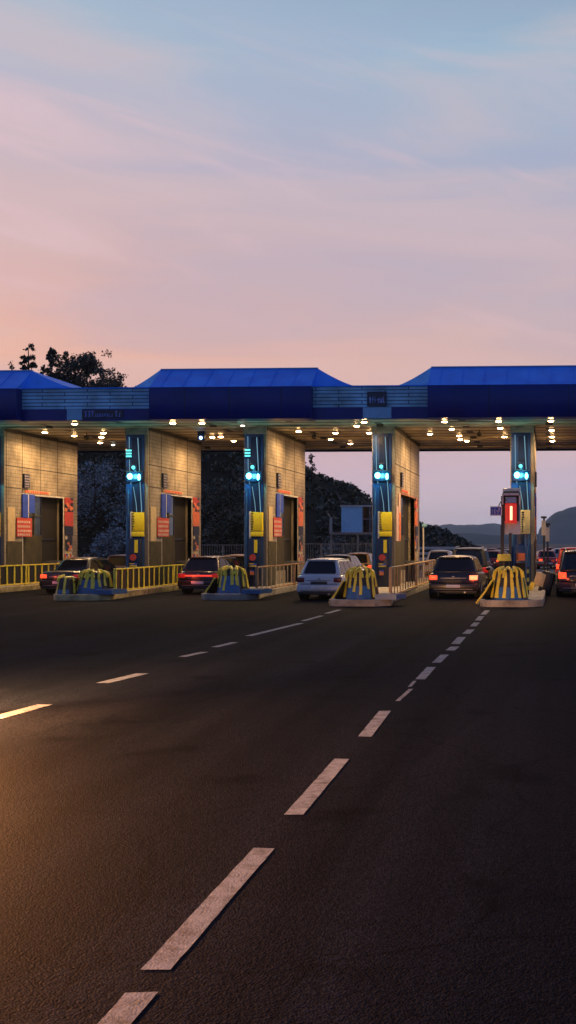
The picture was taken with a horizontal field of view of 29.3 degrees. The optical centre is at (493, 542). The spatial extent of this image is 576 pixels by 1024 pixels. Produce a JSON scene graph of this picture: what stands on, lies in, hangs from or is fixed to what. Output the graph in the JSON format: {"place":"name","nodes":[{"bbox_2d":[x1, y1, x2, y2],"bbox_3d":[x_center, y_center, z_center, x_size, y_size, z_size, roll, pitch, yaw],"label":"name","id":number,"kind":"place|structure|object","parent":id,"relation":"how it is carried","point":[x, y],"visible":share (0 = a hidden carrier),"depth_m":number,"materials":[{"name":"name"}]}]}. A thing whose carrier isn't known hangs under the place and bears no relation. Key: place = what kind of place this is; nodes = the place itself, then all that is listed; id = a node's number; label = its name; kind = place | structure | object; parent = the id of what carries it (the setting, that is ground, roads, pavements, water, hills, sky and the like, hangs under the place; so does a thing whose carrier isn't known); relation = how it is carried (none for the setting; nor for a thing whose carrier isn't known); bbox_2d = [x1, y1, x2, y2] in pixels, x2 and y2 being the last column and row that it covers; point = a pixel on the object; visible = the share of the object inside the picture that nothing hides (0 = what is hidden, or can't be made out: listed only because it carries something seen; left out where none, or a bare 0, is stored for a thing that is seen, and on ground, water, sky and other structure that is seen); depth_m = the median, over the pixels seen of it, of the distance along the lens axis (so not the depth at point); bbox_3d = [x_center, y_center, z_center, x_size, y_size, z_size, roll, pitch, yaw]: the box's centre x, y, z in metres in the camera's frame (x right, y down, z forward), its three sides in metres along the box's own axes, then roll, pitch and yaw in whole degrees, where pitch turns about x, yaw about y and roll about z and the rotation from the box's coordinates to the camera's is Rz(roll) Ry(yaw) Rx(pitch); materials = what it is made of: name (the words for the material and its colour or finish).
{"place":"outdoors","nodes":[
{"label":"outdoors","id":0,"kind":"place"},
{"bbox_2d":[77,452,486,569],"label":"hill","id":1,"kind":"structure","parent":0,"point":[312,516],"depth_m":102.54,"materials":[{"name":"plant"}]},
{"bbox_2d":[19,343,37,369],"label":"broadleaf tree","id":2,"kind":"object","parent":1,"relation":"on","point":[25,359],"visible":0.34,"depth_m":130.97,"materials":[{"name":"green plant"}]},
{"bbox_2d":[40,347,59,378],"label":"broadleaf tree","id":3,"kind":"object","parent":1,"relation":"on","point":[51,355],"visible":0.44,"depth_m":132.94,"materials":[{"name":"green plant"}]},
{"bbox_2d":[41,351,85,385],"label":"broadleaf tree","id":4,"kind":"object","parent":1,"relation":"on","point":[61,362],"visible":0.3,"depth_m":134.52,"materials":[{"name":"green plant"}]},
{"bbox_2d":[59,349,112,387],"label":"broadleaf tree","id":5,"kind":"object","parent":1,"relation":"on","point":[87,365],"visible":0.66,"depth_m":132.00,"materials":[{"name":"green plant"}]},
{"bbox_2d":[77,456,125,533],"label":"broadleaf tree","id":6,"kind":"object","parent":1,"relation":"on","point":[92,491],"visible":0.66,"depth_m":93.58,"materials":[{"name":"green plant"}]},
{"bbox_2d":[81,367,126,387],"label":"broadleaf tree","id":7,"kind":"object","parent":1,"relation":"on","point":[105,383],"visible":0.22,"depth_m":129.12,"materials":[{"name":"green plant"}]},
{"bbox_2d":[107,372,126,386],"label":"broadleaf tree","id":8,"kind":"object","parent":1,"relation":"on","point":[118,383],"visible":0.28,"depth_m":126.73,"materials":[{"name":"green plant"}]},
{"bbox_2d":[77,385,474,566],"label":"hillside scrub","id":9,"kind":"object","parent":1,"relation":"on","point":[357,493],"visible":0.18,"depth_m":107.26,"materials":[{"name":"green plant"}]},
{"bbox_2d":[309,454,316,483],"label":"broadleaf tree","id":10,"kind":"object","parent":1,"relation":"on","point":[312,469],"visible":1,"depth_m":119.18,"materials":[{"name":"green plant"}]},
{"bbox_2d":[0,580,575,1023],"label":"road","id":11,"kind":"structure","parent":0,"point":[418,864],"depth_m":8.23,"materials":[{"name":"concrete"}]},
{"bbox_2d":[0,583,38,586],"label":"traffic island","id":12,"kind":"structure","parent":11,"relation":"on","point":[19,585],"depth_m":46.86,"materials":[{"name":"concrete"}]},
{"bbox_2d":[0,563,59,585],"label":"railing","id":13,"kind":"object","parent":12,"relation":"on","point":[25,574],"visible":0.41,"depth_m":46.34,"materials":[{"name":"metal"}]},
{"bbox_2d":[0,429,77,564],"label":"toll booth","id":14,"kind":"object","parent":12,"relation":"on","point":[38,499],"visible":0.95,"depth_m":49.86,"materials":[{"name":"tile"}]},
{"bbox_2d":[29,496,41,536],"bbox_3d":[-21.511,-1.240,49.414,0.100,1.880,2.240,0,0,3],"label":"window","id":15,"kind":"structure","parent":14,"relation":"in","point":[35,516],"depth_m":50.16,"materials":[{"name":"glass"}]},
{"bbox_2d":[40,497,56,563],"bbox_3d":[-21.436,-0.155,51.414,0.080,4.050,1.756,0,0,3],"label":"door","id":16,"kind":"structure","parent":14,"relation":"in","point":[48,506],"depth_m":51.40,"materials":[{"name":"black paint"}]},
{"bbox_2d":[0,584,40,592],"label":"kerb","id":17,"kind":"structure","parent":11,"relation":"on","point":[19,588],"depth_m":45.63,"materials":[{"name":"paint"}]},
{"bbox_2d":[0,704,51,718],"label":"lane marking","id":18,"kind":"object","parent":11,"relation":"on","point":[19,711],"visible":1,"depth_m":13.07,"materials":[{"name":"paint"}]},
{"bbox_2d":[55,574,77,593],"bbox_3d":[-15.563,1.590,38.827,0.750,0.901,0.987,0,0,3],"label":"crash cushion","id":19,"kind":"object","parent":11,"relation":"on","point":[66,585],"visible":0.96,"depth_m":38.58,"materials":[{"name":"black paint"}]},
{"bbox_2d":[39,557,123,592],"bbox_3d":[-16.991,1.334,44.896,2.220,1.502,4.611,0,0,10],"label":"parked car","id":20,"kind":"object","parent":11,"relation":"on","point":[74,567],"visible":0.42,"depth_m":43.63,"materials":[{"name":"black paint"}]},
{"bbox_2d":[74,569,112,593],"bbox_3d":[-14.831,1.495,39.326,1.688,1.089,1.315,0,0,18],"label":"crash cushion","id":21,"kind":"object","parent":11,"relation":"on","point":[89,581],"visible":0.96,"depth_m":38.85,"materials":[{"name":"black paint"}]},
{"bbox_2d":[107,554,125,567],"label":"parked car","id":22,"kind":"object","parent":11,"relation":"on","point":[118,561],"visible":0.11,"depth_m":54.32,"materials":[{"name":"grey paint"}]},
{"bbox_2d":[54,585,181,600],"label":"kerb","id":23,"kind":"structure","parent":11,"relation":"on","point":[78,597],"depth_m":38.41,"materials":[{"name":"paint"}]},
{"bbox_2d":[93,588,126,593],"bbox_3d":[-13.836,1.750,38.527,0.700,0.180,1.000,0,0,17],"label":"kerb marker","id":24,"kind":"object","parent":23,"relation":"on","point":[112,591],"visible":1,"depth_m":38.23,"materials":[{"name":"blue plastic"}]},
{"bbox_2d":[97,673,148,682],"bbox_3d":[-5.630,2.054,16.219,0.204,0.001,1.189,0,0,10],"label":"lane marking","id":25,"kind":"object","parent":11,"relation":"on","point":[122,678],"visible":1,"depth_m":16.16,"materials":[{"name":"paint"}]},
{"bbox_2d":[97,992,157,1023],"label":"lane marking","id":26,"kind":"object","parent":11,"relation":"on","point":[127,1008],"visible":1,"depth_m":4.71,"materials":[{"name":"paint"}]},
{"bbox_2d":[127,584,177,590],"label":"traffic island","id":27,"kind":"structure","parent":11,"relation":"on","point":[153,587],"depth_m":44.76,"materials":[{"name":"concrete"}]},
{"bbox_2d":[128,539,142,567],"bbox_3d":[-15.447,0.845,46.032,0.520,2.050,0.360,0,0,3],"label":"card machine","id":28,"kind":"object","parent":27,"relation":"on","point":[135,552],"visible":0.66,"depth_m":45.89,"materials":[{"name":"metal"}]},
{"bbox_2d":[113,564,184,589],"bbox_3d":[-13.771,1.405,45.983,0.120,0.930,13.729,0,0,1],"label":"railing","id":29,"kind":"object","parent":27,"relation":"on","point":[132,578],"visible":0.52,"depth_m":42.53,"materials":[{"name":"metal"}]},
{"bbox_2d":[125,428,200,567],"bbox_3d":[-15.111,-1.589,49.767,1.400,6.917,7.184,0,0,3],"label":"toll booth","id":30,"kind":"object","parent":27,"relation":"on","point":[165,496],"visible":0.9,"depth_m":48.46,"materials":[{"name":"tile"}]},
{"bbox_2d":[125,449,132,459],"bbox_3d":[-15.795,-3.855,46.270,0.340,0.470,0.120,0,0,3],"label":"status indicator","id":31,"kind":"object","parent":30,"relation":"attached to","point":[128,454],"visible":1,"depth_m":46.23,"materials":[{"name":"teal"}]},
{"bbox_2d":[125,464,143,481],"bbox_3d":[-15.533,-3.030,46.101,0.760,0.780,0.330,0,0,3],"label":"lane signal","id":32,"kind":"object","parent":30,"relation":"attached to","point":[134,474],"visible":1,"depth_m":46.11,"materials":[{"name":"teal"}]},
{"bbox_2d":[130,512,143,537],"bbox_3d":[-15.406,-0.775,46.145,0.590,1.150,0.150,0,0,3],"label":"notice box","id":33,"kind":"object","parent":30,"relation":"attached to","point":[136,521],"visible":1,"depth_m":46.08,"materials":[{"name":"yellow metal"}]},
{"bbox_2d":[162,496,173,536],"bbox_3d":[-15.117,-1.240,49.078,0.100,1.880,2.240,0,0,3],"label":"window","id":34,"kind":"structure","parent":30,"relation":"in","point":[169,515],"depth_m":49.98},
{"bbox_2d":[173,497,185,564],"bbox_3d":[-15.042,-0.155,51.079,0.080,4.050,1.756,0,0,3],"label":"door","id":35,"kind":"structure","parent":30,"relation":"in","point":[178,503],"depth_m":51.11,"materials":[{"name":"black paint"}]},
{"bbox_2d":[0,365,575,452],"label":"toll canopy","id":36,"kind":"object","parent":30,"relation":"on","point":[468,402],"visible":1,"depth_m":43.80,"materials":[{"name":"blue metal"}]},
{"bbox_2d":[197,431,205,440],"bbox_3d":[-13.200,-4.837,48.239,0.320,0.420,0.240,0,0,3],"label":"hanging signal","id":37,"kind":"object","parent":36,"relation":"hanging from","point":[201,435],"visible":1,"depth_m":48.16,"materials":[{"name":"black"}]},
{"bbox_2d":[140,848,273,969],"bbox_3d":[-1.585,2.054,6.158,0.150,0.001,2.057,0,0,2],"label":"lane marking","id":38,"kind":"object","parent":11,"relation":"on","point":[177,945],"visible":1,"depth_m":5.89,"materials":[{"name":"paint"}]},
{"bbox_2d":[178,556,252,592],"bbox_3d":[-11.481,1.304,44.853,2.220,1.562,4.511,0,0,9],"label":"parked car","id":39,"kind":"object","parent":11,"relation":"on","point":[198,572],"visible":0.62,"depth_m":42.87,"materials":[{"name":"red paint"}]},
{"bbox_2d":[204,565,249,593],"bbox_3d":[-9.866,1.438,39.751,1.568,1.204,1.244,0,0,18],"label":"crash cushion","id":40,"kind":"object","parent":11,"relation":"on","point":[230,580],"visible":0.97,"depth_m":39.29,"materials":[{"name":"black paint"}]},
{"bbox_2d":[224,554,243,565],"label":"parked car","id":41,"kind":"object","parent":11,"relation":"on","point":[239,558],"visible":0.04,"depth_m":52.95,"materials":[{"name":"beige paint"}]},
{"bbox_2d":[201,585,296,599],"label":"kerb","id":42,"kind":"structure","parent":11,"relation":"on","point":[206,596],"depth_m":38.63,"materials":[{"name":"concrete"}]},
{"bbox_2d":[241,588,271,593],"bbox_3d":[-8.633,1.750,38.955,0.700,0.180,1.000,0,0,17],"label":"kerb marker","id":43,"kind":"object","parent":42,"relation":"on","point":[256,590],"visible":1,"depth_m":38.57,"materials":[{"name":"blue plastic"}]},
{"bbox_2d":[210,582,296,593],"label":"traffic island","id":44,"kind":"structure","parent":11,"relation":"on","point":[270,586],"depth_m":45.78,"materials":[{"name":"concrete"}]},
{"bbox_2d":[248,539,261,586],"bbox_3d":[-10.238,0.845,45.759,0.520,2.050,0.360,0,0,3],"label":"card machine","id":45,"kind":"object","parent":44,"relation":"on","point":[254,553],"visible":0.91,"depth_m":45.62,"materials":[{"name":"metal"}]},
{"bbox_2d":[243,427,305,585],"bbox_3d":[-9.897,-1.589,49.594,1.400,6.917,7.384,0,0,3],"label":"toll booth","id":46,"kind":"object","parent":44,"relation":"on","point":[276,496],"visible":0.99,"depth_m":47.70,"materials":[{"name":"tile"}]},
{"bbox_2d":[244,448,250,458],"bbox_3d":[-10.586,-3.855,45.997,0.340,0.470,0.120,0,0,3],"label":"status indicator","id":47,"kind":"object","parent":46,"relation":"attached to","point":[247,453],"visible":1,"depth_m":45.95,"materials":[{"name":"teal"}]},
{"bbox_2d":[245,463,262,481],"bbox_3d":[-10.325,-3.030,45.828,0.760,0.780,0.330,0,0,3],"label":"lane signal","id":48,"kind":"object","parent":46,"relation":"attached to","point":[253,474],"visible":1,"depth_m":45.84,"materials":[{"name":"teal"}]},
{"bbox_2d":[249,512,262,537],"bbox_3d":[-10.197,-0.775,45.872,0.590,1.150,0.150,0,0,3],"label":"notice box","id":49,"kind":"object","parent":46,"relation":"attached to","point":[255,521],"visible":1,"depth_m":45.80,"materials":[{"name":"yellow metal"}]},
{"bbox_2d":[283,497,291,581],"bbox_3d":[-9.834,-0.155,50.806,0.080,4.050,1.756,0,0,3],"label":"door","id":50,"kind":"structure","parent":46,"relation":"in","point":[287,501],"depth_m":50.93,"materials":[{"name":"black paint"}]},
{"bbox_2d":[255,562,304,588],"bbox_3d":[-8.591,1.375,46.062,0.120,0.990,13.024,0,0,2],"label":"railing","id":51,"kind":"object","parent":44,"relation":"on","point":[294,583],"visible":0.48,"depth_m":43.19,"materials":[{"name":"metal"}]},
{"bbox_2d":[246,623,302,635],"bbox_3d":[-5.165,2.054,25.438,0.176,0.001,3.803,0,0,7],"label":"lane marking","id":52,"kind":"object","parent":11,"relation":"on","point":[274,629],"visible":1,"depth_m":25.30,"materials":[{"name":"paint"}]},
{"bbox_2d":[285,759,348,814],"bbox_3d":[-1.475,2.054,9.111,0.150,0.001,2.095,0,0,2],"label":"lane marking","id":53,"kind":"object","parent":11,"relation":"on","point":[302,804],"visible":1,"depth_m":8.92,"materials":[{"name":"paint"}]},
{"bbox_2d":[297,558,353,598],"bbox_3d":[-6.015,1.314,40.129,2.100,1.542,4.310,0,0,6],"label":"parked car","id":54,"kind":"object","parent":11,"relation":"on","point":[322,576],"visible":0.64,"depth_m":38.17,"materials":[{"name":"silver metal"}]},
{"bbox_2d":[323,554,367,568],"bbox_3d":[-7.076,1.304,50.185,2.160,1.562,4.211,0,0,3],"label":"parked car","id":55,"kind":"object","parent":11,"relation":"on","point":[354,560],"visible":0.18,"depth_m":48.94,"materials":[{"name":"black paint"}]},
{"bbox_2d":[332,566,378,599],"bbox_3d":[-4.595,1.412,35.857,1.506,1.256,1.218,0,0,19],"label":"crash cushion","id":56,"kind":"object","parent":11,"relation":"on","point":[359,583],"visible":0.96,"depth_m":35.42,"materials":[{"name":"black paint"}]},
{"bbox_2d":[348,552,371,568],"bbox_3d":[-7.410,1.304,60.471,2.130,1.562,4.211,0,0,3],"label":"parked car","id":57,"kind":"object","parent":11,"relation":"on","point":[364,557],"visible":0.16,"depth_m":58.76,"materials":[{"name":"beige paint"}]},
{"bbox_2d":[359,711,389,736],"bbox_3d":[-1.345,2.054,12.183,0.150,0.001,1.750,0,0,1],"label":"lane marking","id":58,"kind":"object","parent":11,"relation":"on","point":[372,726],"visible":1,"depth_m":12.06,"materials":[{"name":"paint"}]},
{"bbox_2d":[329,577,428,605],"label":"kerb","id":59,"kind":"structure","parent":11,"relation":"on","point":[348,602],"depth_m":34.70,"materials":[{"name":"concrete"}]},
{"bbox_2d":[375,593,405,599],"bbox_3d":[-3.371,1.750,35.075,0.700,0.180,1.000,0,0,17],"label":"kerb marker","id":60,"kind":"object","parent":59,"relation":"on","point":[388,596],"visible":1,"depth_m":34.69,"materials":[{"name":"concrete"}]},
{"bbox_2d":[366,578,428,599],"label":"traffic island","id":61,"kind":"structure","parent":11,"relation":"on","point":[383,589],"depth_m":44.76,"materials":[{"name":"concrete"}]},
{"bbox_2d":[377,539,389,586],"bbox_3d":[-4.676,0.845,45.467,0.520,2.050,0.360,0,0,3],"label":"card machine","id":62,"kind":"object","parent":61,"relation":"on","point":[383,555],"visible":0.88,"depth_m":45.32,"materials":[{"name":"metal"}]},
{"bbox_2d":[371,426,421,586],"bbox_3d":[-4.298,-1.589,50.002,1.400,6.917,8.784,0,0,3],"label":"toll booth","id":63,"kind":"object","parent":61,"relation":"on","point":[395,449],"visible":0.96,"depth_m":46.59,"materials":[{"name":"tile"}]},
{"bbox_2d":[373,463,390,480],"bbox_3d":[-4.763,-3.030,45.537,0.760,0.780,0.330,0,0,3],"label":"lane signal","id":64,"kind":"object","parent":63,"relation":"attached to","point":[381,473],"visible":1,"depth_m":45.55,"materials":[{"name":"teal"}]},
{"bbox_2d":[378,511,391,537],"bbox_3d":[-4.635,-0.775,45.580,0.590,1.150,0.150,0,0,3],"label":"notice box","id":65,"kind":"object","parent":63,"relation":"attached to","point":[384,523],"visible":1,"depth_m":45.51,"materials":[{"name":"yellow metal"}]},
{"bbox_2d":[401,496,403,536],"bbox_3d":[-4.332,-1.240,48.794,0.100,1.880,2.800,0,0,3],"label":"window","id":66,"kind":"structure","parent":63,"relation":"in","point":[402,515],"depth_m":49.81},
{"bbox_2d":[403,497,408,581],"bbox_3d":[-4.231,-0.155,51.294,0.080,4.050,2.196,0,0,3],"label":"door","id":67,"kind":"structure","parent":63,"relation":"in","point":[405,500],"depth_m":51.35,"materials":[{"name":"black paint"}]},
{"bbox_2d":[389,559,434,592],"bbox_3d":[-3.173,1.340,44.076,0.120,1.060,16.423,0,0,2],"label":"railing","id":68,"kind":"object","parent":61,"relation":"on","point":[416,577],"visible":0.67,"depth_m":41.64,"materials":[{"name":"metal"}]},
{"bbox_2d":[416,667,434,678],"bbox_3d":[-1.063,2.054,16.864,0.160,0.001,1.594,0,0,3],"label":"lane marking","id":69,"kind":"object","parent":11,"relation":"on","point":[426,672],"visible":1,"depth_m":16.78,"materials":[{"name":"paint"}]},
{"bbox_2d":[432,654,447,662],"bbox_3d":[-0.936,2.054,18.961,0.155,0.001,1.353,0,0,4],"label":"lane marking","id":70,"kind":"object","parent":11,"relation":"on","point":[440,658],"visible":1,"depth_m":18.87,"materials":[{"name":"paint"}]},
{"bbox_2d":[429,555,490,597],"bbox_3d":[-1.312,1.274,41.458,2.300,1.622,4.411,0,0,4],"label":"parked car","id":71,"kind":"object","parent":11,"relation":"on","point":[457,574],"visible":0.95,"depth_m":39.47,"materials":[{"name":"black paint"}]},
{"bbox_2d":[452,546,496,583],"bbox_3d":[-1.023,1.119,50.785,2.330,1.933,4.711,0,0,3],"label":"parked car","id":72,"kind":"object","parent":11,"relation":"on","point":[481,555],"visible":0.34,"depth_m":48.75,"materials":[{"name":"grey paint"}]},
{"bbox_2d":[476,566,528,603],"bbox_3d":[0.360,1.401,35.512,1.609,1.278,1.256,0,0,18],"label":"crash cushion","id":73,"kind":"object","parent":11,"relation":"on","point":[507,583],"visible":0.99,"depth_m":35.06,"materials":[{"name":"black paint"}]},
{"bbox_2d":[480,590,544,606],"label":"kerb","id":74,"kind":"structure","parent":11,"relation":"on","point":[513,603],"depth_m":34.24,"materials":[{"name":"concrete"}]},
{"bbox_2d":[487,585,541,599],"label":"traffic island","id":75,"kind":"structure","parent":11,"relation":"on","point":[536,593],"depth_m":39.06,"materials":[{"name":"concrete"}]},
{"bbox_2d":[497,554,511,568],"bbox_3d":[0.431,1.160,42.636,0.591,1.420,0.600,0,0,3],"label":"yellow bollard","id":76,"kind":"object","parent":75,"relation":"on","point":[504,559],"visible":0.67,"depth_m":42.42,"materials":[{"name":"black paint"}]},
{"bbox_2d":[501,488,519,568],"bbox_3d":[0.692,-0.180,43.178,0.800,4.080,0.590,0,0,3],"label":"stop signal","id":77,"kind":"object","parent":75,"relation":"on","point":[510,520],"visible":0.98,"depth_m":43.16,"materials":[{"name":"red metal"}]},
{"bbox_2d":[490,500,505,515],"bbox_3d":[0.204,-1.431,43.071,0.670,0.659,0.093,0,0,-2],"label":"lane number sign","id":78,"kind":"object","parent":77,"relation":"attached to","point":[495,510],"visible":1,"depth_m":43.05,"materials":[{"name":"purple plastic"}]},
{"bbox_2d":[512,537,527,584],"bbox_3d":[1.042,0.820,43.848,0.720,2.100,0.555,0,0,3],"label":"control cabinet","id":79,"kind":"object","parent":75,"relation":"on","point":[520,557],"visible":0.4,"depth_m":43.66,"materials":[{"name":"blue plastic"}]},
{"bbox_2d":[521,510,529,536],"bbox_3d":[1.343,0.245,44.692,0.400,3.250,0.118,0,0,3],"label":"information board","id":80,"kind":"object","parent":75,"relation":"on","point":[525,522],"visible":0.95,"depth_m":44.64,"materials":[{"name":"yellow plastic"}]},
{"bbox_2d":[510,425,543,586],"bbox_3d":[1.633,-1.589,49.390,1.400,6.917,8.184,0,0,3],"label":"toll booth","id":81,"kind":"object","parent":75,"relation":"on","point":[523,442],"visible":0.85,"depth_m":45.41,"materials":[{"name":"metal"}]},
{"bbox_2d":[512,462,529,480],"bbox_3d":[1.184,-3.030,45.225,0.760,0.780,0.330,0,0,3],"label":"lane signal","id":82,"kind":"object","parent":81,"relation":"attached to","point":[520,473],"visible":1,"depth_m":45.24,"materials":[{"name":"teal"}]},
{"bbox_2d":[529,570,555,594],"bbox_3d":[1.895,1.600,41.987,1.091,1.029,0.340,0,0,23],"label":"leaning board","id":83,"kind":"object","parent":11,"relation":"on","point":[544,580],"visible":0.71,"depth_m":41.89,"materials":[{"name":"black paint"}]},
{"bbox_2d":[541,516,546,570],"bbox_3d":[2.836,0.276,59.924,0.320,3.548,0.180,0,0,3],"label":"sign post","id":84,"kind":"object","parent":11,"relation":"on","point":[543,527],"visible":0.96,"depth_m":59.86,"materials":[{"name":"metal"}]},
{"bbox_2d":[551,548,575,595],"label":"parked car","id":85,"kind":"object","parent":11,"relation":"on","point":[565,580],"visible":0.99,"depth_m":40.51,"materials":[{"name":"black paint"}]},
{"bbox_2d":[551,547,575,579],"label":"parked car","id":86,"kind":"object","parent":11,"relation":"on","point":[561,550],"visible":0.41,"depth_m":55.79,"materials":[{"name":"red paint"}]},
{"bbox_2d":[0,0,575,533],"label":"sky","id":87,"kind":"structure","parent":0,"point":[359,192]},
{"bbox_2d":[420,567,553,576],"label":"road beyond plaza","id":88,"kind":"structure","parent":0,"point":[540,570],"depth_m":79.56,"materials":[{"name":"asphalt"}]},
{"bbox_2d":[202,545,241,555],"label":"metal fence","id":89,"kind":"object","parent":88,"relation":"on","point":[222,550],"visible":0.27,"depth_m":69.01,"materials":[{"name":"grey metal"}]},
{"bbox_2d":[312,536,352,556],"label":"shrub","id":90,"kind":"object","parent":88,"relation":"on","point":[324,548],"visible":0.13,"depth_m":76.47,"materials":[{"name":"green plant"}]},
{"bbox_2d":[305,543,371,558],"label":"metal fence","id":91,"kind":"object","parent":88,"relation":"on","point":[334,548],"visible":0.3,"depth_m":70.64,"materials":[{"name":"grey metal"}]},
{"bbox_2d":[319,531,369,557],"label":"shrub","id":92,"kind":"object","parent":88,"relation":"on","point":[348,545],"visible":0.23,"depth_m":76.16,"materials":[{"name":"green plant"}]},
{"bbox_2d":[329,505,371,554],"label":"raised cabin","id":93,"kind":"object","parent":88,"relation":"on","point":[356,520],"visible":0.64,"depth_m":74.58,"materials":[{"name":"blue metal"}]},
{"bbox_2d":[336,535,371,552],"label":"shrub","id":94,"kind":"object","parent":88,"relation":"on","point":[362,546],"visible":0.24,"depth_m":76.19,"materials":[{"name":"green plant"}]},
{"bbox_2d":[424,550,451,576],"bbox_3d":[-3.216,1.254,66.558,2.180,1.662,4.311,0,0,3],"label":"parked car","id":95,"kind":"object","parent":88,"relation":"on","point":[433,554],"visible":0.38,"depth_m":64.80,"materials":[{"name":"white paint"}]},
{"bbox_2d":[419,546,458,564],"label":"road barrier","id":96,"kind":"object","parent":88,"relation":"on","point":[430,548],"visible":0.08,"depth_m":80.33,"materials":[{"name":"grey metal"}]},
{"bbox_2d":[488,550,508,568],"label":"queueing car","id":97,"kind":"object","parent":88,"relation":"on","point":[493,554],"visible":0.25,"depth_m":80.08,"materials":[{"name":"red paint"}]},
{"bbox_2d":[536,550,556,568],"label":"queueing car","id":98,"kind":"object","parent":88,"relation":"on","point":[552,555],"visible":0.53,"depth_m":83.60,"materials":[{"name":"red paint"}]},
{"bbox_2d":[545,523,549,570],"bbox_3d":[3.198,0.446,62.909,0.320,3.208,0.180,0,0,3],"label":"sign post","id":99,"kind":"object","parent":88,"relation":"on","point":[547,533],"visible":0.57,"depth_m":62.87,"materials":[{"name":"metal"}]},
{"bbox_2d":[439,523,537,535],"bbox_3d":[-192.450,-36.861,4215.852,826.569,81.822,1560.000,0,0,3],"label":"mountain","id":100,"kind":"structure","parent":0,"point":[491,529],"depth_m":3974.19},
{"bbox_2d":[456,533,575,543],"bbox_3d":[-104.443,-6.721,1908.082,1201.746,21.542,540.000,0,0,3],"label":"mountain","id":101,"kind":"structure","parent":0,"point":[475,538],"depth_m":1761.59,"materials":[{"name":"grey"}]},
{"bbox_2d":[474,544,575,551],"bbox_3d":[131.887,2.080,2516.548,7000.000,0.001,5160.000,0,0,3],"label":"ground","id":102,"kind":"structure","parent":0,"point":[539,546],"depth_m":864.60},
{"bbox_2d":[84,526,125,558],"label":"tree","id":103,"kind":"object","parent":102,"relation":"on","point":[116,537],"visible":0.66,"depth_m":84.94,"materials":[{"name":"green plant"}]},
{"bbox_2d":[201,505,243,553],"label":"broadleaf tree","id":104,"kind":"object","parent":102,"relation":"on","point":[232,529],"visible":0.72,"depth_m":88.60,"materials":[{"name":"green plant"}]},
{"bbox_2d":[201,472,243,523],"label":"broadleaf tree","id":105,"kind":"object","parent":102,"relation":"on","point":[215,498],"visible":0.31,"depth_m":96.48,"materials":[{"name":"green plant"}]},
{"bbox_2d":[538,506,575,535],"bbox_3d":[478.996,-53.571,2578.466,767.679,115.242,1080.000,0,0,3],"label":"mountain","id":106,"kind":"structure","parent":0,"point":[563,523],"depth_m":2343.74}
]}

